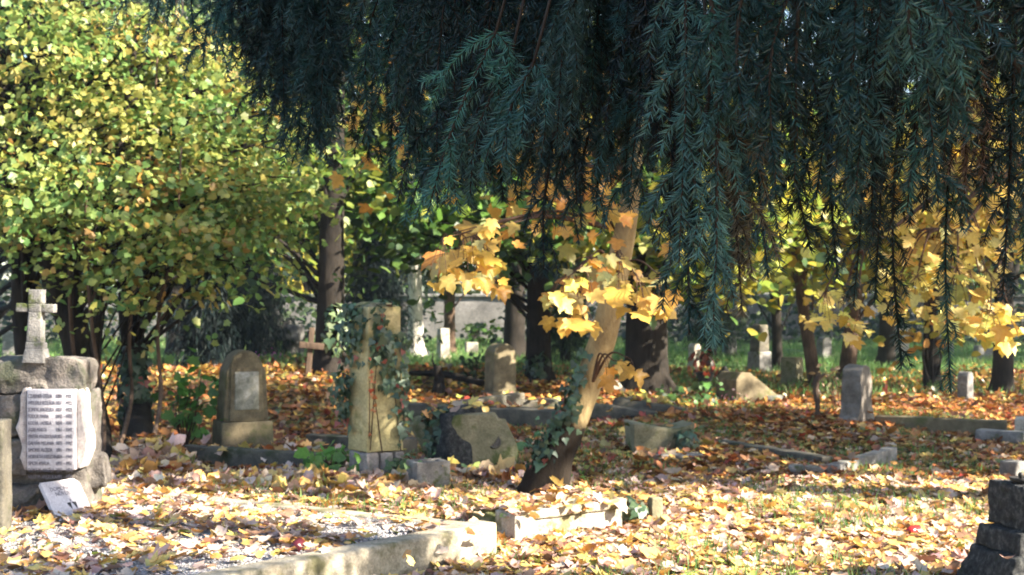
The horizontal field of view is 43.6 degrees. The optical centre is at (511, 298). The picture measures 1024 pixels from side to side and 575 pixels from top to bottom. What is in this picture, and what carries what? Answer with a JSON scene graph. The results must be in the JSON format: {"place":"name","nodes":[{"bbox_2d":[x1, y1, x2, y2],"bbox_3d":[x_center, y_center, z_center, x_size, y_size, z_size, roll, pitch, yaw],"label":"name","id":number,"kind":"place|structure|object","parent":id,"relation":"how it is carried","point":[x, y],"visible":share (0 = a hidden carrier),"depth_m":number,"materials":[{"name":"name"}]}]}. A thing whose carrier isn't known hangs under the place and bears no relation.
{"place":"outdoors","nodes":[
{"label":"outdoors","id":0,"kind":"place"},
{"bbox_2d":[2,0,1019,293],"label":"sky","id":1,"kind":"structure","parent":0,"point":[3,263],"materials":[{"name":"white"}]},
{"bbox_2d":[0,338,1023,574],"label":"ground","id":2,"kind":"structure","parent":0,"point":[271,384],"depth_m":15.83,"materials":[{"name":"brown soil"}]},
{"bbox_2d":[0,418,11,538],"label":"stone post","id":3,"kind":"object","parent":2,"relation":"on","point":[5,478],"visible":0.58,"depth_m":7.15,"materials":[{"name":"beige stone"}]},
{"bbox_2d":[1,331,14,355],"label":"headstone","id":4,"kind":"object","parent":2,"relation":"on","point":[7,341],"visible":0.52,"depth_m":32.84,"materials":[{"name":"grey stone"}]},
{"bbox_2d":[5,99,133,355],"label":"sapling","id":5,"kind":"object","parent":2,"relation":"on","point":[36,252],"visible":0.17,"depth_m":11.68,"materials":[{"name":"green plant"}]},
{"bbox_2d":[0,0,174,354],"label":"hedge maple","id":6,"kind":"object","parent":2,"relation":"on","point":[24,210],"visible":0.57,"depth_m":11.57,"materials":[{"name":"green plant"}]},
{"bbox_2d":[30,147,167,451],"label":"sapling","id":7,"kind":"object","parent":2,"relation":"on","point":[81,286],"visible":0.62,"depth_m":11.28,"materials":[{"name":"green plant"}]},
{"bbox_2d":[0,0,269,449],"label":"hedge maple","id":8,"kind":"object","parent":2,"relation":"on","point":[121,212],"visible":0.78,"depth_m":11.41,"materials":[{"name":"green plant"}]},
{"bbox_2d":[55,134,248,357],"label":"broadleaf tree","id":9,"kind":"object","parent":2,"relation":"on","point":[169,346],"visible":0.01,"depth_m":32.57,"materials":[{"name":"green plant"}]},
{"bbox_2d":[19,0,304,458],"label":"hedge maple","id":10,"kind":"object","parent":2,"relation":"on","point":[98,314],"visible":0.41,"depth_m":11.68,"materials":[{"name":"green plant"}]},
{"bbox_2d":[89,57,255,442],"bbox_3d":[-3.096,-0.401,11.796,1.584,3.662,1.508,0,0,-33],"label":"sapling","id":11,"kind":"object","parent":2,"relation":"on","point":[192,192],"visible":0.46,"depth_m":11.74,"materials":[{"name":"green plant"}]},
{"bbox_2d":[150,347,228,444],"bbox_3d":[-3.070,0.997,12.209,0.738,1.076,0.786,0,0,-17],"label":"bush","id":12,"kind":"object","parent":2,"relation":"on","point":[190,420],"visible":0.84,"depth_m":12.20,"materials":[{"name":"green plant"}]},
{"bbox_2d":[0,0,381,336],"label":"broadleaf tree","id":13,"kind":"object","parent":2,"relation":"on","point":[4,309],"visible":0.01,"depth_m":24.38,"materials":[{"name":"green plant"}]},
{"bbox_2d":[123,147,274,437],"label":"sapling","id":14,"kind":"object","parent":2,"relation":"on","point":[174,301],"visible":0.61,"depth_m":11.45,"materials":[{"name":"green plant"}]},
{"bbox_2d":[160,236,258,369],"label":"weeping conifer","id":15,"kind":"object","parent":2,"relation":"on","point":[195,336],"visible":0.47,"depth_m":18.70,"materials":[{"name":"green plant"}]},
{"bbox_2d":[46,0,376,444],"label":"hedge maple","id":16,"kind":"object","parent":2,"relation":"on","point":[264,196],"visible":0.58,"depth_m":11.94,"materials":[{"name":"green plant"}]},
{"bbox_2d":[115,334,154,438],"bbox_3d":[-3.636,0.940,12.211,0.409,1.287,0.314,0,0,0],"label":"ivy plant","id":17,"kind":"object","parent":16,"relation":"attached to","point":[142,391],"visible":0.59,"depth_m":12.15,"materials":[{"name":"green plant"}]},
{"bbox_2d":[0,493,445,574],"bbox_3d":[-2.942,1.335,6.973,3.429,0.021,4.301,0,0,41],"label":"gravel bed","id":18,"kind":"object","parent":2,"relation":"on","point":[339,527],"visible":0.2,"depth_m":7.07,"materials":[{"name":"grey gravel"}]},
{"bbox_2d":[0,289,111,510],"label":"memorial stone","id":19,"kind":"object","parent":18,"relation":"on","point":[51,407],"visible":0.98,"depth_m":7.93,"materials":[{"name":"stone"}]},
{"bbox_2d":[38,478,91,520],"bbox_3d":[-2.731,1.238,7.850,0.030,0.293,0.296,-49,-24,24],"label":"leaning plaque","id":20,"kind":"object","parent":18,"relation":"on","point":[66,496],"visible":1,"depth_m":7.84,"materials":[{"name":"stone"}]},
{"bbox_2d":[290,537,304,551],"bbox_3d":[-1.129,1.304,6.782,0.066,0.068,0.095,0,18,20],"label":"wax candle","id":21,"kind":"object","parent":18,"relation":"on","point":[297,541],"visible":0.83,"depth_m":6.74,"materials":[{"name":"wax"}]},
{"bbox_2d":[212,349,273,448],"bbox_3d":[-2.562,0.950,12.177,0.498,0.924,0.462,0,0,-24],"label":"arched tombstone","id":22,"kind":"object","parent":2,"relation":"on","point":[242,399],"visible":0.98,"depth_m":12.00,"materials":[{"name":"grey stone"}]},
{"bbox_2d":[229,248,299,356],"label":"weeping conifer","id":23,"kind":"object","parent":2,"relation":"on","point":[263,324],"visible":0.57,"depth_m":27.06,"materials":[{"name":"green plant"}]},
{"bbox_2d":[261,321,305,355],"bbox_3d":[-4.953,1.011,27.677,1.068,1.057,0.723,0,0,10],"label":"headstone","id":24,"kind":"object","parent":2,"relation":"on","point":[300,332],"visible":0.31,"depth_m":27.41,"materials":[{"name":"grey stone"}]},
{"bbox_2d":[183,433,416,468],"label":"grave kerb","id":25,"kind":"structure","parent":2,"relation":"on","point":[233,456],"depth_m":10.97,"materials":[{"name":"stone"}]},
{"bbox_2d":[122,488,496,574],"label":"grave kerb","id":26,"kind":"structure","parent":2,"relation":"on","point":[380,556],"depth_m":6.92,"materials":[{"name":"stone"}]},
{"bbox_2d":[299,327,323,376],"bbox_3d":[-2.798,0.771,17.804,0.343,0.735,0.127,5,-1,-12],"label":"grave cross","id":27,"kind":"object","parent":2,"relation":"on","point":[310,345],"visible":0.91,"depth_m":17.78,"materials":[{"name":"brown wood"}]},
{"bbox_2d":[293,441,361,477],"bbox_3d":[-1.385,1.353,9.980,0.663,0.530,0.895,0,0,25],"label":"bush","id":28,"kind":"object","parent":2,"relation":"on","point":[336,458],"visible":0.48,"depth_m":9.94,"materials":[{"name":"green plant"}]},
{"bbox_2d":[171,7,489,376],"bbox_3d":[-2.930,-3.202,19.395,6.924,8.660,6.913,0,0,-43],"label":"broadleaf tree","id":29,"kind":"object","parent":2,"relation":"on","point":[329,262],"visible":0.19,"depth_m":18.44,"materials":[{"name":"green plant"}]},
{"bbox_2d":[320,302,350,357],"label":"ivy plant","id":30,"kind":"object","parent":29,"relation":"attached to","point":[329,342],"visible":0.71,"depth_m":18.24,"materials":[{"name":"green plant"}]},
{"bbox_2d":[348,302,403,473],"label":"memorial pillar","id":31,"kind":"structure","parent":2,"relation":"on","point":[359,440],"depth_m":9.82,"materials":[{"name":"stone"}]},
{"bbox_2d":[327,296,414,474],"bbox_3d":[-1.073,0.702,9.939,0.725,1.442,0.541,0,0,0],"label":"ivy plant","id":32,"kind":"object","parent":31,"relation":"attached to","point":[382,335],"visible":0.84,"depth_m":9.83,"materials":[{"name":"green plant"}]},
{"bbox_2d":[368,351,377,435],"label":"creeper","id":33,"kind":"object","parent":31,"relation":"attached to","point":[371,391],"visible":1,"depth_m":9.73,"materials":[{"name":"brown plant"}]},
{"bbox_2d":[344,205,431,360],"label":"weeping conifer","id":34,"kind":"object","parent":2,"relation":"on","point":[384,289],"visible":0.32,"depth_m":27.54,"materials":[{"name":"green plant"}]},
{"bbox_2d":[313,114,473,355],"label":"broadleaf tree","id":35,"kind":"object","parent":2,"relation":"on","point":[416,292],"visible":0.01,"depth_m":33.28,"materials":[{"name":"green plant"}]},
{"bbox_2d":[384,442,467,476],"bbox_3d":[-0.646,1.269,9.659,0.633,0.344,0.548,0,0,0],"label":"fern","id":36,"kind":"object","parent":2,"relation":"on","point":[402,464],"visible":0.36,"depth_m":9.67,"materials":[{"name":"green plant"}]},
{"bbox_2d":[406,458,449,487],"bbox_3d":[-0.624,1.303,9.531,0.274,0.198,0.203,0,0,-28],"label":"stone block","id":37,"kind":"object","parent":2,"relation":"on","point":[429,471],"visible":0.82,"depth_m":9.45,"materials":[{"name":"grey stone"}]},
{"bbox_2d":[431,365,445,394],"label":"tombstone","id":38,"kind":"object","parent":2,"relation":"on","point":[438,387],"visible":0.87,"depth_m":18.03,"materials":[{"name":"grey stone"}]},
{"bbox_2d":[435,328,450,359],"bbox_3d":[-1.673,1.146,31.132,0.306,0.844,0.302,0,0,-32],"label":"tombstone","id":39,"kind":"object","parent":2,"relation":"on","point":[443,334],"visible":0.73,"depth_m":31.05,"materials":[{"name":"white stone"}]},
{"bbox_2d":[392,193,526,352],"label":"broadleaf tree","id":40,"kind":"object","parent":2,"relation":"on","point":[449,319],"visible":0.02,"depth_m":35.11,"materials":[{"name":"brown plant"}]},
{"bbox_2d":[409,404,517,467],"bbox_3d":[-0.431,1.227,11.113,0.823,0.622,0.571,-3,-8,-24],"label":"toppled tombstone","id":41,"kind":"object","parent":2,"relation":"on","point":[469,436],"visible":0.76,"depth_m":10.94,"materials":[{"name":"stone"}]},
{"bbox_2d":[417,406,449,457],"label":"ivy plant","id":42,"kind":"object","parent":41,"relation":"on","point":[430,448],"visible":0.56,"depth_m":10.94,"materials":[{"name":"green plant"}]},
{"bbox_2d":[449,349,484,383],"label":"bush","id":43,"kind":"object","parent":2,"relation":"on","point":[471,367],"visible":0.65,"depth_m":19.60,"materials":[{"name":"green plant"}]},
{"bbox_2d":[273,62,665,382],"bbox_3d":[0.073,-3.114,20.675,8.086,8.956,7.114,0,0,0],"label":"broadleaf tree","id":44,"kind":"object","parent":2,"relation":"on","point":[538,339],"visible":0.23,"depth_m":19.59,"materials":[{"name":"green plant"}]},
{"bbox_2d":[521,351,552,379],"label":"ivy plant","id":45,"kind":"object","parent":44,"relation":"attached to","point":[540,373],"visible":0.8,"depth_m":19.53,"materials":[{"name":"green plant"}]},
{"bbox_2d":[465,342,477,353],"bbox_3d":[-1.084,1.385,34.229,0.404,0.436,0.273,0,0,-15],"label":"headstone","id":46,"kind":"object","parent":2,"relation":"on","point":[470,346],"visible":0.42,"depth_m":34.14,"materials":[{"name":"white stone"}]},
{"bbox_2d":[455,322,503,347],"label":"bush","id":47,"kind":"object","parent":2,"relation":"on","point":[474,330],"visible":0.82,"depth_m":37.44,"materials":[{"name":"green plant"}]},
{"bbox_2d":[402,392,557,426],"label":"grave kerb","id":48,"kind":"structure","parent":2,"relation":"on","point":[520,415],"depth_m":14.90,"materials":[{"name":"stone"}]},
{"bbox_2d":[355,159,611,357],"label":"broadleaf tree","id":49,"kind":"object","parent":2,"relation":"on","point":[514,329],"visible":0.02,"depth_m":33.07,"materials":[{"name":"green plant"}]},
{"bbox_2d":[481,343,518,394],"bbox_3d":[-0.165,1.052,17.884,0.425,0.852,0.408,0,0,-26],"label":"tombstone","id":50,"kind":"object","parent":2,"relation":"on","point":[500,368],"visible":0.85,"depth_m":17.76,"materials":[{"name":"grey stone"}]},
{"bbox_2d":[0,353,1023,574],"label":"fallen leaves","id":51,"kind":"object","parent":2,"relation":"on","point":[158,463],"depth_m":9.29,"materials":[{"name":"yellow plant"}]},
{"bbox_2d":[905,525,921,533],"bbox_3d":[2.549,1.469,8.113,0.110,0.064,0.062,-12,6,-29],"label":"grave candle","id":52,"kind":"object","parent":51,"relation":"on","point":[913,528],"visible":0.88,"depth_m":8.09,"materials":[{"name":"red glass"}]},
{"bbox_2d":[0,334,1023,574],"bbox_3d":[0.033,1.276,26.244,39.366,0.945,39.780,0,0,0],"label":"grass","id":53,"kind":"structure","parent":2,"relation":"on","point":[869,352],"depth_m":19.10,"materials":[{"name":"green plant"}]},
{"bbox_2d":[0,252,1023,346],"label":"undergrowth","id":54,"kind":"object","parent":2,"relation":"on","point":[793,334],"visible":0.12,"depth_m":41.56,"materials":[{"name":"green plant"}]},
{"bbox_2d":[0,294,1023,340],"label":"cemetery wall","id":55,"kind":"structure","parent":2,"relation":"on","point":[479,308],"depth_m":46.80,"materials":[{"name":"grey stone"}]},
{"bbox_2d":[0,0,1023,293],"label":"woods","id":56,"kind":"object","parent":2,"relation":"on","point":[294,288],"visible":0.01,"depth_m":56.11,"materials":[{"name":"green plant"}]},
{"bbox_2d":[516,416,544,451],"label":"bush","id":57,"kind":"object","parent":2,"relation":"on","point":[527,443],"visible":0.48,"depth_m":11.88,"materials":[{"name":"green plant"}]},
{"bbox_2d":[520,398,559,408],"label":"fallen slab","id":58,"kind":"structure","parent":2,"relation":"on","point":[531,403],"depth_m":16.87,"materials":[{"name":"stone"}]},
{"bbox_2d":[329,3,763,495],"bbox_3d":[0.097,-0.748,10.179,3.491,4.688,3.616,0,0,28],"label":"maple tree","id":59,"kind":"object","parent":2,"relation":"on","point":[611,275],"visible":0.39,"depth_m":9.04,"materials":[{"name":"yellow plant"}]},
{"bbox_2d":[522,347,593,472],"bbox_3d":[0.363,0.891,9.823,0.573,1.031,0.402,0,0,0],"label":"ivy plant","id":60,"kind":"object","parent":59,"relation":"attached to","point":[567,418],"visible":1,"depth_m":9.74,"materials":[{"name":"green plant"}]},
{"bbox_2d":[472,494,625,539],"bbox_3d":[0.224,1.430,8.312,0.949,0.248,0.542,0,0,-38],"label":"grave border","id":61,"kind":"object","parent":2,"relation":"on","point":[517,526],"visible":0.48,"depth_m":8.07,"materials":[{"name":"white stone"}]},
{"bbox_2d":[622,495,648,522],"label":"ivy plant","id":62,"kind":"object","parent":61,"relation":"attached to","point":[635,512],"visible":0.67,"depth_m":8.45,"materials":[{"name":"green plant"}]},
{"bbox_2d":[105,40,1019,297],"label":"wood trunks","id":63,"kind":"object","parent":2,"relation":"on","point":[308,289],"visible":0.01,"depth_m":50.52,"materials":[{"name":"brown plant"}]},
{"bbox_2d":[104,0,1023,399],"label":"spruce tree","id":64,"kind":"object","parent":2,"relation":"on","point":[450,56],"visible":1,"depth_m":2.69,"materials":[{"name":"green plant"}]},
{"bbox_2d":[548,213,594,364],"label":"weeping conifer","id":65,"kind":"object","parent":2,"relation":"on","point":[564,348],"visible":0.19,"depth_m":27.08,"materials":[{"name":"green plant"}]},
{"bbox_2d":[571,462,603,481],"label":"bush","id":66,"kind":"object","parent":2,"relation":"on","point":[585,473],"visible":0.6,"depth_m":10.30,"materials":[{"name":"green plant"}]},
{"bbox_2d":[611,380,625,394],"bbox_3d":[1.479,1.295,18.235,0.282,0.254,0.154,0,0,-10],"label":"broken stone","id":67,"kind":"object","parent":2,"relation":"on","point":[620,386],"visible":0.21,"depth_m":18.17,"materials":[{"name":"white stone"}]},
{"bbox_2d":[590,396,689,419],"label":"tomb slab","id":68,"kind":"structure","parent":2,"relation":"on","point":[622,407],"depth_m":15.53,"materials":[{"name":"stone"}]},
{"bbox_2d":[647,496,662,520],"bbox_3d":[0.958,1.431,8.593,0.088,0.200,0.085,0,0,-20],"label":"marker post","id":69,"kind":"object","parent":2,"relation":"on","point":[655,505],"visible":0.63,"depth_m":8.56,"materials":[{"name":"stone"}]},
{"bbox_2d":[624,419,703,458],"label":"stone block","id":70,"kind":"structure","parent":2,"relation":"on","point":[650,436],"depth_m":12.03,"materials":[{"name":"grey stone"}]},
{"bbox_2d":[672,428,700,451],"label":"ivy plant","id":71,"kind":"object","parent":70,"relation":"on","point":[686,441],"visible":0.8,"depth_m":11.94,"materials":[{"name":"green plant"}]},
{"bbox_2d":[655,376,723,405],"bbox_3d":[2.459,1.373,17.610,0.969,0.645,0.819,0,0,22],"label":"bush","id":72,"kind":"object","parent":2,"relation":"on","point":[680,390],"visible":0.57,"depth_m":17.55,"materials":[{"name":"green plant"}]},
{"bbox_2d":[687,343,700,367],"bbox_3d":[3.869,1.242,27.148,0.217,0.583,0.273,0,0,-30],"label":"headstone","id":73,"kind":"object","parent":2,"relation":"on","point":[693,347],"visible":0.62,"depth_m":27.08,"materials":[{"name":"white stone"}]},
{"bbox_2d":[687,346,718,392],"bbox_3d":[2.993,1.105,20.038,0.505,0.875,0.632,0,0,0],"label":"grave vase","id":74,"kind":"object","parent":2,"relation":"on","point":[706,358],"visible":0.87,"depth_m":19.89,"materials":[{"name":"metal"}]},
{"bbox_2d":[505,2,904,393],"bbox_3d":[2.181,-3.001,19.285,6.631,8.840,7.425,0,0,-45],"label":"broadleaf tree","id":75,"kind":"object","parent":2,"relation":"on","point":[646,347],"visible":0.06,"depth_m":18.04,"materials":[{"name":"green plant"}]},
{"bbox_2d":[673,278,754,356],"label":"weeping conifer","id":76,"kind":"object","parent":2,"relation":"on","point":[722,315],"visible":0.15,"depth_m":31.79,"materials":[{"name":"green plant"}]},
{"bbox_2d":[717,366,728,374],"bbox_3d":[3.169,1.280,19.087,0.225,0.556,0.219,0,0,-20],"label":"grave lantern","id":77,"kind":"object","parent":2,"relation":"on","point":[724,368],"visible":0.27,"depth_m":19.05,"materials":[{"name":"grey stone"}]},
{"bbox_2d":[721,337,738,356],"bbox_3d":[5.494,1.245,32.318,0.380,0.547,0.275,0,0,-28],"label":"headstone","id":78,"kind":"object","parent":2,"relation":"on","point":[732,345],"visible":0.37,"depth_m":32.22,"materials":[{"name":"grey stone"}]},
{"bbox_2d":[723,389,745,401],"bbox_3d":[3.162,1.417,18.251,0.359,0.268,0.267,0,0,18],"label":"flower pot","id":79,"kind":"object","parent":2,"relation":"on","point":[729,398],"visible":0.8,"depth_m":18.20,"materials":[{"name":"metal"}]},
{"bbox_2d":[716,371,785,401],"bbox_3d":[3.472,1.322,18.604,0.877,0.537,0.547,0,0,-30],"label":"sloping tombstone","id":80,"kind":"object","parent":2,"relation":"on","point":[746,385],"visible":0.56,"depth_m":18.39,"materials":[{"name":"brown stone"}]},
{"bbox_2d":[747,324,771,373],"bbox_3d":[5.003,1.050,25.882,0.366,1.048,0.366,0,0,-35],"label":"pedestal tomb","id":81,"kind":"object","parent":2,"relation":"on","point":[759,354],"visible":0.8,"depth_m":25.77,"materials":[{"name":"grey stone"}]},
{"bbox_2d":[686,6,850,369],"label":"broadleaf tree","id":82,"kind":"object","parent":2,"relation":"on","point":[777,349],"visible":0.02,"depth_m":27.24,"materials":[{"name":"yellow plant"}]},
{"bbox_2d":[781,357,802,384],"bbox_3d":[4.823,1.280,22.053,0.302,0.542,0.277,0,0,42],"label":"tombstone","id":83,"kind":"object","parent":2,"relation":"on","point":[792,368],"visible":0.69,"depth_m":21.96,"materials":[{"name":"stone"}]},
{"bbox_2d":[717,440,896,474],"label":"grave kerb","id":84,"kind":"structure","parent":2,"relation":"on","point":[884,455],"depth_m":11.45,"materials":[{"name":"grey stone"}]},
{"bbox_2d":[813,373,825,415],"bbox_3d":[3.426,1.123,14.269,0.148,0.582,0.068,0,0,0],"label":"iron stake","id":85,"kind":"object","parent":2,"relation":"on","point":[816,383],"visible":0.84,"depth_m":14.25,"materials":[{"name":"brown metal"}]},
{"bbox_2d":[804,362,841,410],"bbox_3d":[3.886,1.128,15.540,0.678,0.735,0.731,0,0,0],"label":"bush","id":86,"kind":"object","parent":2,"relation":"on","point":[829,384],"visible":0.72,"depth_m":15.45,"materials":[{"name":"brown plant"}]},
{"bbox_2d":[816,337,832,357],"bbox_3d":[7.651,1.235,31.382,0.403,0.583,0.272,0,0,-35],"label":"headstone","id":87,"kind":"object","parent":2,"relation":"on","point":[823,345],"visible":0.69,"depth_m":31.30,"materials":[{"name":"grey stone"}]},
{"bbox_2d":[721,8,983,386],"bbox_3d":[5.239,-3.342,21.874,6.739,9.746,6.097,0,0,-43],"label":"broadleaf tree","id":88,"kind":"object","parent":2,"relation":"on","point":[809,349],"visible":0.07,"depth_m":21.58,"materials":[{"name":"yellow plant"}]},
{"bbox_2d":[839,364,873,421],"bbox_3d":[3.840,1.089,14.267,0.237,0.714,0.557,0,0,34],"label":"tombstone","id":89,"kind":"object","parent":2,"relation":"on","point":[856,395],"visible":0.75,"depth_m":14.13,"materials":[{"name":"stone"}]},
{"bbox_2d":[754,7,1022,389],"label":"broadleaf tree","id":90,"kind":"object","parent":2,"relation":"on","point":[931,366],"visible":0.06,"depth_m":20.58,"materials":[{"name":"yellow plant"}]},
{"bbox_2d":[789,7,993,380],"bbox_3d":[6.374,-3.523,22.978,7.344,10.115,6.357,0,0,-23],"label":"broadleaf tree","id":91,"kind":"object","parent":2,"relation":"on","point":[849,353],"visible":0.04,"depth_m":22.78,"materials":[{"name":"yellow plant"}]},
{"bbox_2d":[896,328,908,354],"bbox_3d":[10.197,1.177,33.518,0.429,0.792,0.272,0,0,-20],"label":"headstone","id":92,"kind":"object","parent":2,"relation":"on","point":[905,347],"visible":0.12,"depth_m":33.44,"materials":[{"name":"white stone"}]},
{"bbox_2d":[799,61,1023,357],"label":"maple tree","id":93,"kind":"object","parent":2,"relation":"on","point":[975,320],"visible":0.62,"depth_m":9.99,"materials":[{"name":"yellow plant"}]},
{"bbox_2d":[818,5,1023,393],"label":"broadleaf tree","id":94,"kind":"object","parent":2,"relation":"on","point":[1002,374],"visible":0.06,"depth_m":19.38,"materials":[{"name":"yellow plant"}]},
{"bbox_2d":[832,7,1017,367],"bbox_3d":[8.895,-4.231,29.741,7.100,11.655,7.154,0,0,0],"label":"broadleaf tree","id":95,"kind":"object","parent":2,"relation":"on","point":[886,330],"visible":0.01,"depth_m":29.13,"materials":[{"name":"yellow plant"}]},
{"bbox_2d":[875,415,1023,443],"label":"grave kerb","id":96,"kind":"structure","parent":2,"relation":"on","point":[983,429],"depth_m":13.68,"materials":[{"name":"grey stone"}]},
{"bbox_2d":[957,371,974,399],"bbox_3d":[6.477,1.288,18.289,0.200,0.486,0.214,0,0,-40],"label":"tombstone","id":97,"kind":"object","parent":2,"relation":"on","point":[965,381],"visible":0.81,"depth_m":18.23,"materials":[{"name":"grey stone"}]},
{"bbox_2d":[970,345,992,359],"bbox_3d":[11.861,1.371,32.165,0.633,0.386,0.273,0,0,-20],"label":"headstone","id":98,"kind":"object","parent":2,"relation":"on","point":[980,349],"visible":0.39,"depth_m":32.07,"materials":[{"name":"grey stone"}]},
{"bbox_2d":[956,479,1023,574],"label":"stone stack","id":99,"kind":"object","parent":2,"relation":"on","point":[1002,534],"visible":0.96,"depth_m":6.49,"materials":[{"name":"grey stone"}]},
{"bbox_2d":[999,459,1023,475],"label":"marker stone","id":100,"kind":"object","parent":2,"relation":"on","point":[1013,467],"visible":0.53,"depth_m":10.90,"materials":[{"name":"grey stone"}]},
{"bbox_2d":[1009,472,1023,483],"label":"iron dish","id":101,"kind":"object","parent":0,"point":[1019,479],"visible":1,"depth_m":6.49,"materials":[{"name":"black metal"}]}
]}

